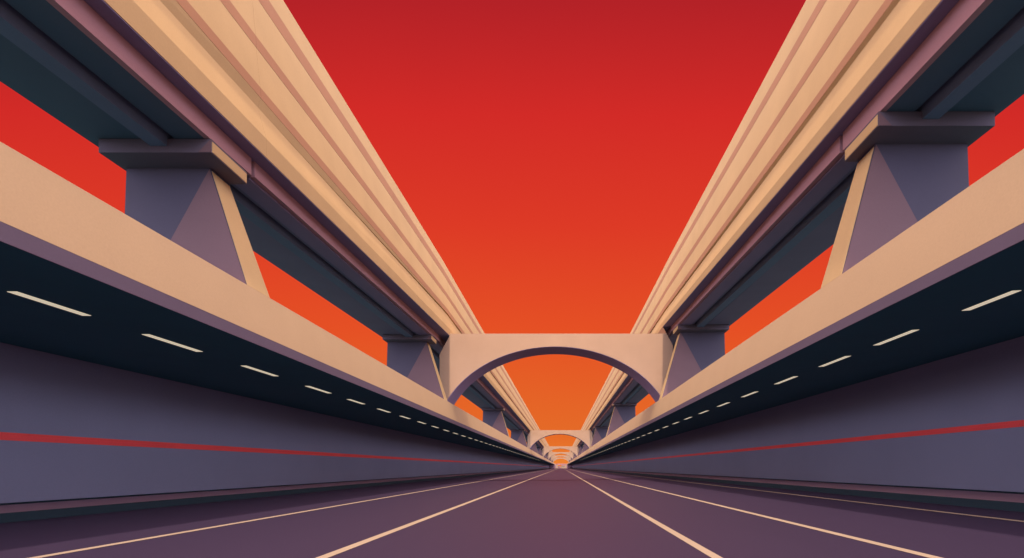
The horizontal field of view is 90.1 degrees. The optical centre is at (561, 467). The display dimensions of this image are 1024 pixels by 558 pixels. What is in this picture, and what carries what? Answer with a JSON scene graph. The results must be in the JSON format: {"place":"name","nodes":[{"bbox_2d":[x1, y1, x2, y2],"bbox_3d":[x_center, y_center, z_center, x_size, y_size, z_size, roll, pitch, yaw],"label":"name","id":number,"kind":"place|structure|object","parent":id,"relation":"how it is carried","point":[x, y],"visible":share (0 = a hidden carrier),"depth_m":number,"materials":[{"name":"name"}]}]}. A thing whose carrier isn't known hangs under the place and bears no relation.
{"place":"outdoors","nodes":[
{"label":"outdoors","id":0,"kind":"place"},
{"bbox_2d":[0,468,1023,557],"bbox_3d":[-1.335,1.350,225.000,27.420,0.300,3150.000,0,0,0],"label":"road","id":1,"kind":"structure","parent":0,"point":[559,513],"depth_m":12.66,"materials":[{"name":"purple asphalt"}]},
{"bbox_2d":[0,468,547,512],"bbox_3d":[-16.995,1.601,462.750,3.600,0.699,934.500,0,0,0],"label":"curb","id":2,"kind":"structure","parent":1,"relation":"on","point":[49,505],"depth_m":21.86,"materials":[{"name":"concrete"}]},
{"bbox_2d":[0,342,548,504],"bbox_3d":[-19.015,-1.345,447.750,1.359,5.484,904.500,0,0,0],"label":"retaining wall","id":3,"kind":"structure","parent":2,"relation":"on","point":[71,429],"depth_m":23.53,"materials":[{"name":"concrete"}]},
{"bbox_2d":[0,242,553,464],"bbox_3d":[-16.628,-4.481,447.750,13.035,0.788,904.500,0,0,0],"label":"cantilever slab","id":4,"kind":"structure","parent":3,"relation":"on","point":[113,327],"depth_m":17.52,"materials":[{"name":"black concrete"}]},
{"bbox_2d":[7,291,90,315],"bbox_3d":[-12.761,-4.081,12.756,0.232,0.010,1.868,0,0,0],"label":"soffit light","id":5,"kind":"object","parent":4,"relation":"attached to","point":[47,302],"visible":1,"depth_m":12.66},
{"bbox_2d":[142,334,202,351],"bbox_3d":[-12.761,-4.081,16.784,0.232,0.010,2.335,0,0,0],"label":"soffit light","id":6,"kind":"object","parent":4,"relation":"attached to","point":[170,342],"visible":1,"depth_m":16.62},
{"bbox_2d":[99,139,269,297],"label":"viaduct pier","id":7,"kind":"structure","parent":4,"relation":"on","point":[179,192],"depth_m":16.52,"materials":[{"name":"concrete"}]},
{"bbox_2d":[0,0,265,174],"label":"viaduct span","id":8,"kind":"object","parent":7,"relation":"on","point":[155,72],"visible":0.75,"depth_m":13.90,"materials":[{"name":"concrete"}]},
{"bbox_2d":[243,366,276,375],"bbox_3d":[-12.761,-4.081,21.601,0.232,0.010,2.335,0,0,0],"label":"soffit light","id":9,"kind":"object","parent":4,"relation":"attached to","point":[259,370],"visible":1,"depth_m":21.44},
{"bbox_2d":[0,142,555,464],"bbox_3d":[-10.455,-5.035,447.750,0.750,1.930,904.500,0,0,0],"label":"parapet","id":10,"kind":"structure","parent":4,"relation":"on","point":[48,215],"depth_m":13.06,"materials":[{"name":"concrete"}]},
{"bbox_2d":[306,386,329,392],"bbox_3d":[-12.761,-4.081,26.782,0.232,0.010,2.481,0,0,0],"label":"soffit light","id":11,"kind":"object","parent":4,"relation":"attached to","point":[317,389],"visible":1,"depth_m":26.65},
{"bbox_2d":[382,334,446,400],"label":"viaduct pier","id":12,"kind":"structure","parent":4,"relation":"on","point":[411,358],"depth_m":44.62,"materials":[{"name":"concrete"}]},
{"bbox_2d":[229,0,452,346],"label":"viaduct span","id":13,"kind":"object","parent":12,"relation":"on","point":[325,210],"visible":0.78,"depth_m":24.57,"materials":[{"name":"concrete"}]},
{"bbox_2d":[482,408,508,436],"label":"viaduct pier","id":14,"kind":"structure","parent":4,"relation":"on","point":[493,418],"depth_m":99.83,"materials":[{"name":"concrete"}]},
{"bbox_2d":[430,269,530,432],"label":"viaduct span","id":15,"kind":"object","parent":14,"relation":"on","point":[494,388],"visible":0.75,"depth_m":80.80,"materials":[{"name":"concrete"}]},
{"bbox_2d":[510,429,527,447],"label":"viaduct pier","id":16,"kind":"structure","parent":4,"relation":"on","point":[517,435],"depth_m":155.32,"materials":[{"name":"concrete"}]},
{"bbox_2d":[526,441,537,452],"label":"viaduct pier","id":17,"kind":"structure","parent":4,"relation":"on","point":[533,448],"depth_m":225.87,"materials":[{"name":"concrete"}]},
{"bbox_2d":[523,412,543,447],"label":"viaduct span","id":18,"kind":"object","parent":17,"relation":"on","point":[534,426],"visible":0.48,"depth_m":204.32,"materials":[{"name":"concrete"}]},
{"bbox_2d":[536,447,542,455],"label":"viaduct pier","id":19,"kind":"structure","parent":4,"relation":"on","point":[539,450],"depth_m":285.85,"materials":[{"name":"concrete"}]},
{"bbox_2d":[440,327,672,404],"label":"cross arch","id":20,"kind":"structure","parent":4,"relation":"on","point":[468,360],"depth_m":47.10,"materials":[{"name":"concrete"}]},
{"bbox_2d":[528,428,591,448],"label":"cross arch","id":21,"kind":"structure","parent":4,"relation":"on","point":[583,436],"depth_m":169.50,"materials":[{"name":"concrete"}]},
{"bbox_2d":[542,446,578,456],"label":"cross arch","id":22,"kind":"structure","parent":4,"relation":"on","point":[547,449],"depth_m":300.00,"materials":[{"name":"concrete"}]},
{"bbox_2d":[0,468,549,522],"bbox_3d":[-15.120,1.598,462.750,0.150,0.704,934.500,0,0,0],"label":"kerb","id":23,"kind":"structure","parent":1,"relation":"on","point":[39,514],"depth_m":19.30,"materials":[{"name":"grey concrete"}]},
{"bbox_2d":[30,471,537,557],"bbox_3d":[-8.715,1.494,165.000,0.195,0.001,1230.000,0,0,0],"label":"lane marking","id":24,"kind":"object","parent":1,"relation":"on","point":[209,527],"visible":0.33,"depth_m":11.86,"materials":[{"name":"paint"}]},
{"bbox_2d":[316,468,558,557],"bbox_3d":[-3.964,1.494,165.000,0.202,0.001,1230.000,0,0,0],"label":"lane marking","id":25,"kind":"object","parent":1,"relation":"on","point":[335,552],"visible":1,"depth_m":11.86,"materials":[{"name":"paint"}]},
{"bbox_2d":[549,464,572,467],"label":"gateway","id":26,"kind":"object","parent":1,"relation":"on","point":[556,466],"visible":0.61,"depth_m":757.80,"materials":[{"name":"concrete"}]},
{"bbox_2d":[568,471,721,557],"bbox_3d":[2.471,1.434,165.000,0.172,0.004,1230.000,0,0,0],"label":"lane marking","id":27,"kind":"object","parent":1,"relation":"on","point":[709,553],"visible":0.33,"depth_m":11.39,"materials":[{"name":"paint"}]},
{"bbox_2d":[574,470,941,557],"bbox_3d":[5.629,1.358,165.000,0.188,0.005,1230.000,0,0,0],"label":"lane marking","id":28,"kind":"object","parent":1,"relation":"on","point":[884,545],"visible":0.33,"depth_m":10.78,"materials":[{"name":"paint"}]},
{"bbox_2d":[573,468,1023,511],"bbox_3d":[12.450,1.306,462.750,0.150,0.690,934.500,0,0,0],"label":"kerb","id":29,"kind":"structure","parent":1,"relation":"on","point":[999,505],"depth_m":19.29,"materials":[{"name":"grey concrete"}]},
{"bbox_2d":[576,468,1023,502],"bbox_3d":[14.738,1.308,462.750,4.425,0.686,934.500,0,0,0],"label":"footway","id":30,"kind":"structure","parent":1,"relation":"on","point":[1009,497],"depth_m":22.19,"materials":[{"name":"concrete"}]},
{"bbox_2d":[572,336,1023,493],"bbox_3d":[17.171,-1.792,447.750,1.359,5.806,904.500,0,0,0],"label":"retaining wall","id":31,"kind":"structure","parent":30,"relation":"on","point":[955,422],"depth_m":25.68,"materials":[{"name":"concrete"}]},
{"bbox_2d":[567,240,1023,464],"bbox_3d":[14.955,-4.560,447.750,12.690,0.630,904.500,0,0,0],"label":"cantilever slab","id":32,"kind":"structure","parent":31,"relation":"on","point":[940,320],"depth_m":18.64,"materials":[{"name":"black concrete"}]},
{"bbox_2d":[548,452,573,459],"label":"cross arch","id":33,"kind":"structure","parent":32,"relation":"on","point":[570,454],"depth_m":412.50,"materials":[{"name":"concrete"}]},
{"bbox_2d":[551,455,570,460],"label":"cross arch","id":34,"kind":"structure","parent":32,"relation":"on","point":[555,456],"depth_m":525.00,"materials":[{"name":"concrete"}]},
{"bbox_2d":[577,445,583,455],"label":"viaduct pier","id":35,"kind":"structure","parent":32,"relation":"on","point":[580,450],"depth_m":285.86,"materials":[{"name":"concrete"}]},
{"bbox_2d":[581,443,588,453],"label":"viaduct pier","id":36,"kind":"structure","parent":32,"relation":"on","point":[585,447],"depth_m":225.91,"materials":[{"name":"concrete"}]},
{"bbox_2d":[577,411,594,444],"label":"viaduct span","id":37,"kind":"object","parent":36,"relation":"on","point":[586,425],"visible":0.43,"depth_m":196.22,"materials":[{"name":"concrete"}]},
{"bbox_2d":[590,426,608,446],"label":"viaduct pier","id":38,"kind":"structure","parent":32,"relation":"on","point":[600,433],"depth_m":155.32,"materials":[{"name":"concrete"}]},
{"bbox_2d":[606,403,636,435],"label":"viaduct pier","id":39,"kind":"structure","parent":32,"relation":"on","point":[622,414],"depth_m":99.83,"materials":[{"name":"concrete"}]},
{"bbox_2d":[589,264,676,429],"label":"viaduct span","id":40,"kind":"object","parent":39,"relation":"on","point":[619,386],"visible":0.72,"depth_m":82.85,"materials":[{"name":"concrete"}]},
{"bbox_2d":[659,324,728,399],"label":"viaduct pier","id":41,"kind":"structure","parent":32,"relation":"on","point":[696,350],"depth_m":44.62,"materials":[{"name":"concrete"}]},
{"bbox_2d":[660,0,857,336],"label":"viaduct span","id":42,"kind":"object","parent":41,"relation":"on","point":[764,220],"visible":0.75,"depth_m":24.16,"materials":[{"name":"concrete"}]},
{"bbox_2d":[775,376,797,383],"bbox_3d":[11.321,-4.394,25.725,0.232,0.024,2.250,0,0,0],"label":"soffit light","id":43,"kind":"object","parent":32,"relation":"on","point":[786,379],"visible":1,"depth_m":25.57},
{"bbox_2d":[566,149,1023,464],"bbox_3d":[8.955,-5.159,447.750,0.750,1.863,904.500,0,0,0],"label":"parapet","id":44,"kind":"structure","parent":32,"relation":"on","point":[980,220],"depth_m":13.52,"materials":[{"name":"concrete"}]},
{"bbox_2d":[819,356,849,366],"bbox_3d":[11.321,-4.394,21.150,0.232,0.024,2.100,0,0,0],"label":"soffit light","id":45,"kind":"object","parent":32,"relation":"on","point":[839,359],"visible":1,"depth_m":21.11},
{"bbox_2d":[875,330,917,344],"bbox_3d":[11.321,-4.394,17.288,0.232,0.024,2.025,0,0,0],"label":"soffit light","id":46,"kind":"object","parent":32,"relation":"in","point":[898,336],"visible":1,"depth_m":17.18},
{"bbox_2d":[821,111,994,287],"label":"viaduct pier","id":47,"kind":"structure","parent":32,"relation":"on","point":[911,168],"depth_m":15.82,"materials":[{"name":"concrete"}]},
{"bbox_2d":[829,0,1023,150],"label":"viaduct span","id":48,"kind":"object","parent":47,"relation":"on","point":[933,59],"visible":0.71,"depth_m":13.87,"materials":[{"name":"concrete"}]},
{"bbox_2d":[962,290,1020,310],"bbox_3d":[11.321,-4.394,13.455,0.232,0.024,1.590,0,0,0],"label":"soffit light","id":49,"kind":"object","parent":32,"relation":"in","point":[992,300],"visible":1,"depth_m":13.38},
{"bbox_2d":[588,470,1023,521],"bbox_3d":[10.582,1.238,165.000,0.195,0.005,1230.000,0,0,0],"label":"lane marking","id":50,"kind":"object","parent":1,"relation":"on","point":[870,503],"depth_m":16.52,"materials":[{"name":"paint"}]},
{"bbox_2d":[0,0,1023,465],"label":"sky","id":51,"kind":"structure","parent":0,"point":[555,156],"materials":[{"name":"red"}]},
{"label":"viaduct pier","id":52,"kind":"object","parent":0,"visible":0},
{"bbox_2d":[541,438,547,450],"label":"viaduct span","id":53,"kind":"object","parent":52,"relation":"on","point":[545,442],"visible":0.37,"depth_m":328.07,"materials":[{"name":"concrete"}]}
]}

